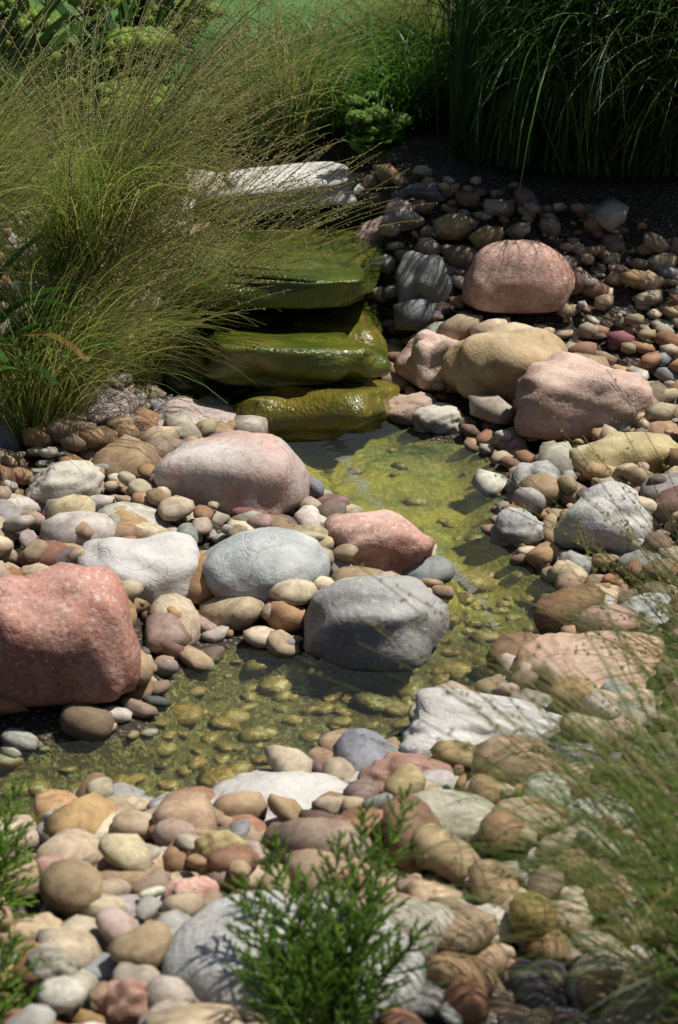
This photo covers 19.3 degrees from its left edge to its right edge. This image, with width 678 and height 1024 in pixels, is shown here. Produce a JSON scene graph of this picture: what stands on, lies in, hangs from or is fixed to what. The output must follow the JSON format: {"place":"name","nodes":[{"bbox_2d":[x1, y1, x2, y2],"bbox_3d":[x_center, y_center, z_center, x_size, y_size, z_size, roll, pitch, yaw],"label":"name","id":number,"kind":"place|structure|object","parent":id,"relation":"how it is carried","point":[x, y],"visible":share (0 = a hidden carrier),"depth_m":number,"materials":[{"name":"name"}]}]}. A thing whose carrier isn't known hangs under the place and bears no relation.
{"place":"outdoors","nodes":[
{"label":"outdoors","id":0,"kind":"place"},
{"bbox_2d":[0,421,554,817],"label":"stream water","id":1,"kind":"structure","parent":0,"point":[235,713],"depth_m":4.00,"materials":[{"name":"green liquid"}]},
{"bbox_2d":[321,438,500,628],"bbox_3d":[0.103,-0.028,4.944,0.181,0.001,1.627,-5,22,-14],"label":"foam film","id":2,"kind":"object","parent":1,"relation":"on","point":[339,446],"visible":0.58,"depth_m":5.01,"materials":[{"name":"white liquid"}]},
{"bbox_2d":[203,199,377,226],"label":"rock","id":3,"kind":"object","parent":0,"point":[356,223],"depth_m":6.36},
{"bbox_2d":[232,296,384,336],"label":"rock","id":4,"kind":"object","parent":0,"point":[269,315],"visible":0.09,"depth_m":5.88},
{"bbox_2d":[0,0,677,1023],"bbox_3d":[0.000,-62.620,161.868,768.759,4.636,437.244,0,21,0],"label":"terrain","id":5,"kind":"structure","parent":0,"point":[650,200],"depth_m":6.07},
{"bbox_2d":[0,32,20,99],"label":"sedum plant","id":6,"kind":"object","parent":5,"relation":"on","point":[8,60],"depth_m":7.12,"materials":[{"name":"green plant"}]},
{"bbox_2d":[0,419,23,451],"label":"stone","id":7,"kind":"object","parent":5,"relation":"on","point":[7,442],"visible":0.5,"depth_m":4.90,"materials":[{"name":"grey stone"}]},
{"bbox_2d":[0,784,31,877],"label":"plant stems","id":8,"kind":"object","parent":5,"relation":"on","point":[2,834],"visible":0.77,"depth_m":2.88,"materials":[{"name":"plant"}]},
{"bbox_2d":[0,0,33,62],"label":"plant leaves","id":9,"kind":"object","parent":5,"relation":"on","point":[3,3],"visible":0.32,"depth_m":7.01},
{"bbox_2d":[0,776,42,920],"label":"juniper branchlets","id":10,"kind":"object","parent":5,"relation":"on","point":[15,837],"visible":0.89,"depth_m":2.84,"materials":[{"name":"green plant"}]},
{"bbox_2d":[0,777,42,925],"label":"juniper scales","id":11,"kind":"object","parent":10,"relation":"attached to","point":[10,891],"visible":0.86,"depth_m":2.83,"materials":[{"name":"green plant"}]},
{"bbox_2d":[0,923,42,1021],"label":"juniper branchlets","id":12,"kind":"object","parent":5,"relation":"on","point":[12,969],"visible":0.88,"depth_m":2.57,"materials":[{"name":"green plant"}]},
{"bbox_2d":[0,926,45,1023],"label":"juniper scales","id":13,"kind":"object","parent":12,"relation":"attached to","point":[12,980],"visible":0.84,"depth_m":2.57,"materials":[{"name":"green plant"}]},
{"bbox_2d":[7,912,62,942],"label":"stone","id":14,"kind":"object","parent":5,"relation":"on","point":[27,928],"visible":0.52,"depth_m":2.77,"materials":[{"name":"beige stone"}]},
{"bbox_2d":[36,806,61,844],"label":"stone","id":15,"kind":"object","parent":5,"relation":"on","point":[43,837],"visible":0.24,"depth_m":3.37,"materials":[{"name":"grey stone"}]},
{"bbox_2d":[26,942,77,999],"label":"rock","id":16,"kind":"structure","parent":5,"relation":"on","point":[55,959],"depth_m":2.62,"materials":[{"name":"beige stone"}]},
{"bbox_2d":[0,229,126,394],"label":"daylily","id":17,"kind":"object","parent":5,"relation":"on","point":[42,370],"visible":0.65,"depth_m":4.83,"materials":[{"name":"green plant"}]},
{"bbox_2d":[25,460,104,505],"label":"white stone","id":18,"kind":"object","parent":5,"relation":"on","point":[67,478],"visible":0.58,"depth_m":4.59,"materials":[{"name":"white stone"}]},
{"bbox_2d":[0,562,140,706],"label":"red boulder","id":19,"kind":"object","parent":5,"relation":"on","point":[67,634],"visible":0.98,"depth_m":3.73,"materials":[{"name":"stone"}]},
{"bbox_2d":[0,0,145,132],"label":"ornamental grass","id":20,"kind":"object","parent":5,"relation":"on","point":[45,38],"depth_m":6.02,"materials":[{"name":"green plant"}]},
{"bbox_2d":[0,18,150,234],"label":"grass blades","id":21,"kind":"object","parent":5,"relation":"on","point":[6,191],"visible":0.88,"depth_m":4.72,"materials":[{"name":"green plant"}]},
{"bbox_2d":[0,0,229,193],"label":"grass seeds","id":22,"kind":"object","parent":21,"relation":"on","point":[115,46],"depth_m":4.76,"materials":[{"name":"green plant"}]},
{"bbox_2d":[21,0,152,148],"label":"sedum plant","id":23,"kind":"object","parent":5,"relation":"on","point":[90,26],"depth_m":6.51,"materials":[{"name":"green plant"}]},
{"bbox_2d":[8,0,178,114],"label":"sedum plant heads","id":24,"kind":"object","parent":5,"relation":"on","point":[52,18],"visible":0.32,"depth_m":6.44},
{"bbox_2d":[83,952,117,982],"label":"stone","id":25,"kind":"object","parent":5,"relation":"on","point":[103,966],"visible":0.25,"depth_m":2.69,"materials":[{"name":"grey stone"}]},
{"bbox_2d":[77,385,139,425],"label":"rock","id":26,"kind":"object","parent":5,"relation":"on","point":[112,407],"visible":0.31,"depth_m":5.17,"materials":[{"name":"grey stone"}]},
{"bbox_2d":[0,0,233,224],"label":"grass stalks","id":27,"kind":"object","parent":5,"relation":"on","point":[35,93],"depth_m":4.73,"materials":[{"name":"green plant"}]},
{"bbox_2d":[97,978,148,1023],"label":"stone","id":28,"kind":"object","parent":5,"relation":"on","point":[123,1001],"visible":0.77,"depth_m":2.55,"materials":[{"name":"pink stone"}]},
{"bbox_2d":[35,0,217,80],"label":"iris","id":29,"kind":"object","parent":5,"relation":"on","point":[123,7],"visible":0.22,"depth_m":6.95,"materials":[{"name":"green plant"}]},
{"bbox_2d":[0,208,265,450],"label":"grass blades","id":30,"kind":"object","parent":5,"relation":"on","point":[35,381],"visible":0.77,"depth_m":4.90,"materials":[{"name":"green plant"}]},
{"bbox_2d":[77,531,199,607],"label":"white boulder","id":31,"kind":"object","parent":5,"relation":"on","point":[158,565],"visible":0.68,"depth_m":4.23,"materials":[{"name":"grey stone"}]},
{"bbox_2d":[96,84,188,150],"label":"sedum plant heads","id":32,"kind":"object","parent":5,"relation":"on","point":[157,100],"visible":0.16,"depth_m":6.12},
{"bbox_2d":[112,101,178,176],"bbox_3d":[-0.607,-1.162,6.217,0.207,0.250,0.287,13,25,31],"label":"sedum plant","id":33,"kind":"object","parent":5,"relation":"on","point":[142,126],"depth_m":6.19,"materials":[{"name":"green plant"}]},
{"bbox_2d":[0,101,307,449],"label":"grass stalks","id":34,"kind":"object","parent":5,"relation":"on","point":[156,272],"depth_m":4.92,"materials":[{"name":"green plant"}]},
{"bbox_2d":[0,102,301,357],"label":"grass seeds","id":35,"kind":"object","parent":34,"relation":"attached to","point":[140,291],"depth_m":4.92,"materials":[{"name":"plant"}]},
{"bbox_2d":[27,220,290,390],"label":"grass blades","id":36,"kind":"object","parent":5,"relation":"on","point":[141,360],"visible":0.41,"depth_m":5.52,"materials":[{"name":"green plant"}]},
{"bbox_2d":[0,26,318,276],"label":"grass blades","id":37,"kind":"object","parent":5,"relation":"on","point":[55,236],"visible":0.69,"depth_m":5.00,"materials":[{"name":"green plant"}]},
{"bbox_2d":[114,0,223,34],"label":"sedum plant heads","id":38,"kind":"object","parent":5,"relation":"on","point":[212,8],"visible":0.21,"depth_m":7.55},
{"bbox_2d":[146,0,206,86],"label":"sedum plant","id":39,"kind":"object","parent":5,"relation":"on","point":[181,42],"depth_m":7.60,"materials":[{"name":"green plant"}]},
{"bbox_2d":[182,197,194,220],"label":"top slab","id":40,"kind":"structure","parent":5,"relation":"on","point":[187,208],"depth_m":6.21,"materials":[{"name":"beige stone"}]},
{"bbox_2d":[161,875,218,898],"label":"stone","id":41,"kind":"object","parent":5,"relation":"on","point":[203,885],"visible":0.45,"depth_m":2.93,"materials":[{"name":"pink stone"}]},
{"bbox_2d":[153,395,235,425],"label":"boulder","id":42,"kind":"object","parent":5,"relation":"on","point":[196,410],"visible":0.4,"depth_m":5.34,"materials":[{"name":"pink stone"}]},
{"bbox_2d":[0,0,390,273],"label":"grass stalks","id":43,"kind":"object","parent":5,"relation":"on","point":[179,89],"depth_m":5.04,"materials":[{"name":"green plant"}]},
{"bbox_2d":[160,307,235,399],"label":"rock","id":44,"kind":"object","parent":5,"relation":"on","point":[200,359],"visible":0.29,"depth_m":5.60,"materials":[{"name":"black stone"}]},
{"bbox_2d":[186,169,228,204],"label":"rock","id":45,"kind":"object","parent":5,"relation":"on","point":[211,172],"depth_m":6.30,"materials":[{"name":"beige stone"}]},
{"bbox_2d":[0,76,437,386],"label":"grass stalks","id":46,"kind":"object","parent":5,"relation":"on","point":[167,344],"depth_m":5.48,"materials":[{"name":"green plant"}]},
{"bbox_2d":[6,70,436,324],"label":"grass seeds","id":47,"kind":"object","parent":46,"relation":"attached to","point":[265,218],"depth_m":5.43,"materials":[{"name":"plant"}]},
{"bbox_2d":[194,830,246,875],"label":"stone","id":48,"kind":"object","parent":5,"relation":"on","point":[206,844],"visible":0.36,"depth_m":3.04,"materials":[{"name":"beige stone"}]},
{"bbox_2d":[147,430,309,516],"bbox_3d":[-0.264,-0.090,4.700,0.376,0.194,0.271,4,21,10],"label":"boulder","id":49,"kind":"object","parent":5,"relation":"on","point":[228,471],"visible":0.69,"depth_m":4.59,"materials":[{"name":"pink stone"}]},
{"bbox_2d":[107,0,424,143],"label":"grass stalks","id":50,"kind":"object","parent":5,"relation":"on","point":[278,21],"depth_m":6.76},
{"bbox_2d":[106,0,418,82],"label":"grass seeds","id":51,"kind":"object","parent":50,"relation":"on","point":[300,18],"depth_m":6.79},
{"bbox_2d":[202,527,330,601],"bbox_3d":[-0.161,0.105,4.305,0.286,0.128,0.262,0,21,0],"label":"boulder","id":52,"kind":"object","parent":5,"relation":"on","point":[259,563],"visible":0.83,"depth_m":4.22,"materials":[{"name":"grey stone"}]},
{"bbox_2d":[166,222,388,308],"bbox_3d":[-0.158,-0.743,5.980,0.672,0.156,1.018,0,21,0],"label":"mossy rock","id":53,"kind":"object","parent":5,"relation":"on","point":[345,277],"depth_m":5.63,"materials":[{"name":"green stone"}]},
{"bbox_2d":[355,216,383,240],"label":"stone","id":54,"kind":"object","parent":53,"relation":"on","point":[372,234],"visible":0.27,"depth_m":6.13,"materials":[{"name":"pink stone"}]},
{"bbox_2d":[210,768,347,826],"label":"white boulder","id":55,"kind":"object","parent":5,"relation":"on","point":[302,788],"visible":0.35,"depth_m":3.44,"materials":[{"name":"white stone"}]},
{"bbox_2d":[159,0,415,146],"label":"grass blades","id":56,"kind":"object","parent":5,"relation":"on","point":[309,126],"visible":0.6,"depth_m":6.64,"materials":[{"name":"green plant"}]},
{"bbox_2d":[223,162,359,214],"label":"flat rock","id":57,"kind":"structure","parent":5,"relation":"on","point":[341,198],"depth_m":6.22,"materials":[{"name":"grey stone"}]},
{"bbox_2d":[162,890,426,1023],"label":"boulder","id":58,"kind":"object","parent":5,"relation":"on","point":[199,951],"visible":0.41,"depth_m":2.59,"materials":[{"name":"grey stone"}]},
{"bbox_2d":[144,0,460,135],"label":"low grass blades","id":59,"kind":"object","parent":5,"relation":"on","point":[417,79],"visible":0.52,"depth_m":6.81,"materials":[{"name":"green plant"}]},
{"bbox_2d":[233,379,399,442],"bbox_3d":[-0.081,-0.273,5.490,0.464,0.240,0.437,5,22,13],"label":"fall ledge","id":60,"kind":"object","parent":5,"relation":"on","point":[318,413],"visible":0.77,"depth_m":5.32,"materials":[{"name":"green stone"}]},
{"bbox_2d":[201,323,391,390],"bbox_3d":[-0.118,-0.435,5.565,0.528,0.200,0.496,0,21,0],"label":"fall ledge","id":61,"kind":"object","parent":60,"relation":"on","point":[274,355],"visible":0.95,"depth_m":5.37,"materials":[{"name":"green stone"}]},
{"bbox_2d":[234,789,425,1023],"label":"plant stems","id":62,"kind":"object","parent":5,"relation":"on","point":[312,965],"visible":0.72,"depth_m":2.52,"materials":[{"name":"green plant"}]},
{"bbox_2d":[221,785,439,1023],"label":"juniper scales","id":63,"kind":"object","parent":62,"relation":"attached to","point":[328,979],"visible":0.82,"depth_m":2.52,"materials":[{"name":"green plant"}]},
{"bbox_2d":[219,782,440,1023],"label":"juniper branchlets","id":64,"kind":"object","parent":5,"relation":"on","point":[332,930],"visible":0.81,"depth_m":2.52,"materials":[{"name":"green plant"}]},
{"bbox_2d":[274,304,387,379],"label":"mossy rock","id":65,"kind":"object","parent":5,"relation":"on","point":[352,321],"visible":0.13,"depth_m":5.73,"materials":[{"name":"green stone"}]},
{"bbox_2d":[0,151,677,1023],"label":"pebbles","id":66,"kind":"object","parent":5,"relation":"on","point":[112,859],"visible":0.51,"depth_m":3.73,"materials":[{"name":"stone"}]},
{"bbox_2d":[0,78,316,358],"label":"grass blades","id":67,"kind":"object","parent":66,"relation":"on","point":[33,257],"visible":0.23,"depth_m":5.20,"materials":[{"name":"green plant"}]},
{"bbox_2d":[1,0,379,192],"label":"grass seeds","id":68,"kind":"object","parent":67,"relation":"attached to","point":[213,86],"depth_m":5.05,"materials":[{"name":"green plant"}]},
{"bbox_2d":[0,12,396,267],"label":"grass seeds","id":69,"kind":"object","parent":67,"relation":"on","point":[261,128],"depth_m":5.21,"materials":[{"name":"green plant"}]},
{"bbox_2d":[0,7,393,326],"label":"grass stalks","id":70,"kind":"object","parent":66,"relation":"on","point":[189,212],"depth_m":5.22,"materials":[{"name":"green plant"}]},
{"bbox_2d":[349,771,358,782],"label":"stone","id":71,"kind":"object","parent":5,"relation":"on","point":[354,778],"visible":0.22,"depth_m":3.50,"materials":[{"name":"beige stone"}]},
{"bbox_2d":[267,0,459,62],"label":"grass blades","id":72,"kind":"object","parent":5,"relation":"on","point":[388,5],"visible":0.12,"depth_m":7.55,"materials":[{"name":"green plant"}]},
{"bbox_2d":[335,95,391,137],"bbox_3d":[0.087,-1.314,6.639,0.202,0.146,0.225,0,21,0],"label":"sedum plant","id":73,"kind":"object","parent":5,"relation":"on","point":[344,124],"depth_m":6.62,"materials":[{"name":"green plant"}]},
{"bbox_2d":[338,90,394,116],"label":"sedum plant heads","id":74,"kind":"object","parent":73,"relation":"attached to","point":[356,101],"visible":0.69,"depth_m":6.59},
{"bbox_2d":[361,174,377,192],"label":"rock","id":75,"kind":"object","parent":5,"relation":"on","point":[371,179],"visible":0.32,"depth_m":6.56,"materials":[{"name":"brown stone"}]},
{"bbox_2d":[303,575,448,672],"bbox_3d":[0.076,0.213,4.114,0.301,0.174,0.271,0,21,0],"label":"boulder","id":76,"kind":"object","parent":5,"relation":"on","point":[336,629],"visible":0.98,"depth_m":4.04,"materials":[{"name":"grey stone"}]},
{"bbox_2d":[342,107,414,161],"bbox_3d":[0.122,-1.190,6.284,0.296,0.161,0.167,-14,25,-32],"label":"sedum plant","id":77,"kind":"object","parent":5,"relation":"on","point":[357,146],"depth_m":6.26,"materials":[{"name":"green plant"}]},
{"bbox_2d":[344,105,413,142],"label":"sedum plant heads","id":78,"kind":"object","parent":77,"relation":"attached to","point":[374,114],"visible":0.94,"depth_m":6.22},
{"bbox_2d":[324,509,434,575],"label":"rock","id":79,"kind":"object","parent":5,"relation":"on","point":[385,540],"visible":0.75,"depth_m":4.40,"materials":[{"name":"pink stone"}]},
{"bbox_2d":[332,0,454,38],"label":"grass stalks","id":80,"kind":"object","parent":5,"relation":"on","point":[398,12],"depth_m":7.68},
{"bbox_2d":[380,199,424,230],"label":"stone","id":81,"kind":"object","parent":5,"relation":"on","point":[401,215],"visible":0.87,"depth_m":6.03,"materials":[{"name":"grey stone"}]},
{"bbox_2d":[357,751,452,793],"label":"red stone","id":82,"kind":"object","parent":5,"relation":"on","point":[384,765],"visible":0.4,"depth_m":3.42,"materials":[{"name":"stone"}]},
{"bbox_2d":[386,392,436,424],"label":"stone","id":83,"kind":"object","parent":5,"relation":"on","point":[403,408],"visible":0.56,"depth_m":5.48,"materials":[{"name":"stone"}]},
{"bbox_2d":[395,182,445,202],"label":"rock","id":84,"kind":"object","parent":5,"relation":"on","point":[428,192],"visible":0.94,"depth_m":6.09,"materials":[{"name":"grey stone"}]},
{"bbox_2d":[395,251,454,302],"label":"grey boulder","id":85,"kind":"object","parent":5,"relation":"on","point":[418,274],"visible":0.77,"depth_m":5.88,"materials":[{"name":"grey stone"}]},
{"bbox_2d":[393,329,458,390],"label":"boulder","id":86,"kind":"object","parent":5,"relation":"on","point":[417,362],"visible":0.57,"depth_m":5.59,"materials":[{"name":"pink stone"}]},
{"bbox_2d":[412,402,462,433],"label":"stone","id":87,"kind":"object","parent":5,"relation":"on","point":[439,418],"visible":0.94,"depth_m":5.39,"materials":[{"name":"grey stone"}]},
{"bbox_2d":[382,789,494,850],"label":"rock","id":88,"kind":"object","parent":5,"relation":"on","point":[434,802],"visible":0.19,"depth_m":3.13,"materials":[{"name":"beige stone"}]},
{"bbox_2d":[399,688,561,753],"bbox_3d":[0.283,0.400,3.636,0.352,0.094,0.277,0,21,0],"label":"white boulder","id":89,"kind":"object","parent":5,"relation":"on","point":[428,710],"visible":0.39,"depth_m":3.60,"materials":[{"name":"white stone"}]},
{"bbox_2d":[294,511,677,1019],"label":"grass stalks","id":90,"kind":"object","parent":5,"relation":"on","point":[582,735],"depth_m":2.44,"materials":[{"name":"green plant"}]},
{"bbox_2d":[297,525,677,956],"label":"grass seeds","id":91,"kind":"object","parent":90,"relation":"attached to","point":[551,720],"depth_m":2.42,"materials":[{"name":"plant"}]},
{"bbox_2d":[459,899,514,943],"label":"stone","id":92,"kind":"object","parent":5,"relation":"on","point":[507,930],"visible":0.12,"depth_m":2.82,"materials":[{"name":"beige stone"}]},
{"bbox_2d":[317,552,677,1023],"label":"grass blades","id":93,"kind":"object","parent":5,"relation":"on","point":[669,806],"visible":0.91,"depth_m":2.44,"materials":[{"name":"green plant"}]},
{"bbox_2d":[441,322,567,402],"bbox_3d":[0.459,-0.403,5.508,0.354,0.218,0.308,0,21,0],"label":"tan boulder","id":94,"kind":"object","parent":5,"relation":"on","point":[499,359],"visible":0.62,"depth_m":5.41,"materials":[{"name":"beige stone"}]},
{"bbox_2d":[489,507,543,546],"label":"stone","id":95,"kind":"object","parent":5,"relation":"on","point":[509,528],"visible":0.93,"depth_m":4.63,"materials":[{"name":"grey stone"}]},
{"bbox_2d":[462,239,574,313],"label":"pink boulder","id":96,"kind":"object","parent":5,"relation":"on","point":[522,276],"visible":1,"depth_m":5.68,"materials":[{"name":"pink stone"}]},
{"bbox_2d":[505,460,560,500],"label":"stone","id":97,"kind":"object","parent":5,"relation":"on","point":[522,470],"visible":0.48,"depth_m":4.86,"materials":[{"name":"grey stone"}]},
{"bbox_2d":[469,370,677,685],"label":"grass stalks","id":98,"kind":"object","parent":5,"relation":"on","point":[630,579],"depth_m":3.31,"materials":[{"name":"green plant"}]},
{"bbox_2d":[474,378,677,672],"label":"grass seeds","id":99,"kind":"object","parent":98,"relation":"attached to","point":[588,544],"depth_m":3.29,"materials":[{"name":"plant"}]},
{"bbox_2d":[556,550,603,575],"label":"stone","id":100,"kind":"object","parent":5,"relation":"on","point":[576,555],"visible":0.43,"depth_m":4.46,"materials":[{"name":"grey stone"}]},
{"bbox_2d":[514,351,658,441],"bbox_3d":[0.648,-0.297,5.265,0.375,0.210,0.319,0,21,0],"label":"pink boulder","id":101,"kind":"object","parent":5,"relation":"on","point":[570,391],"visible":0.84,"depth_m":5.16,"materials":[{"name":"pink stone"}]},
{"bbox_2d":[513,630,666,693],"bbox_3d":[0.504,0.301,3.874,0.330,0.084,0.308,0,21,0],"label":"rock","id":102,"kind":"object","parent":5,"relation":"on","point":[565,659],"visible":0.38,"depth_m":3.85,"materials":[{"name":"stone"}]},
{"bbox_2d":[513,470,677,793],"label":"grass blades","id":103,"kind":"object","parent":5,"relation":"on","point":[645,620],"visible":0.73,"depth_m":3.31,"materials":[{"name":"green plant"}]},
{"bbox_2d":[566,792,633,828],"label":"stone","id":104,"kind":"object","parent":5,"relation":"on","point":[606,812],"visible":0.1,"depth_m":3.17,"materials":[{"name":"stone"}]},
{"bbox_2d":[554,481,652,553],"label":"boulder","id":105,"kind":"object","parent":5,"relation":"on","point":[591,518],"visible":0.74,"depth_m":4.48,"materials":[{"name":"grey stone"}]},
{"bbox_2d":[569,431,677,474],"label":"tan boulder","id":106,"kind":"object","parent":5,"relation":"on","point":[611,449],"visible":0.64,"depth_m":4.86,"materials":[{"name":"beige stone"}]},
{"bbox_2d":[621,593,671,634],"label":"stone","id":107,"kind":"object","parent":5,"relation":"on","point":[635,603],"visible":0.23,"depth_m":4.07,"materials":[{"name":"grey stone"}]},
{"bbox_2d":[311,0,677,189],"bbox_3d":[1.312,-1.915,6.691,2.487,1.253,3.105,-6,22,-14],"label":"grass","id":108,"kind":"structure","parent":0,"point":[592,108],"depth_m":6.10,"materials":[{"name":"green plant"}]}
]}

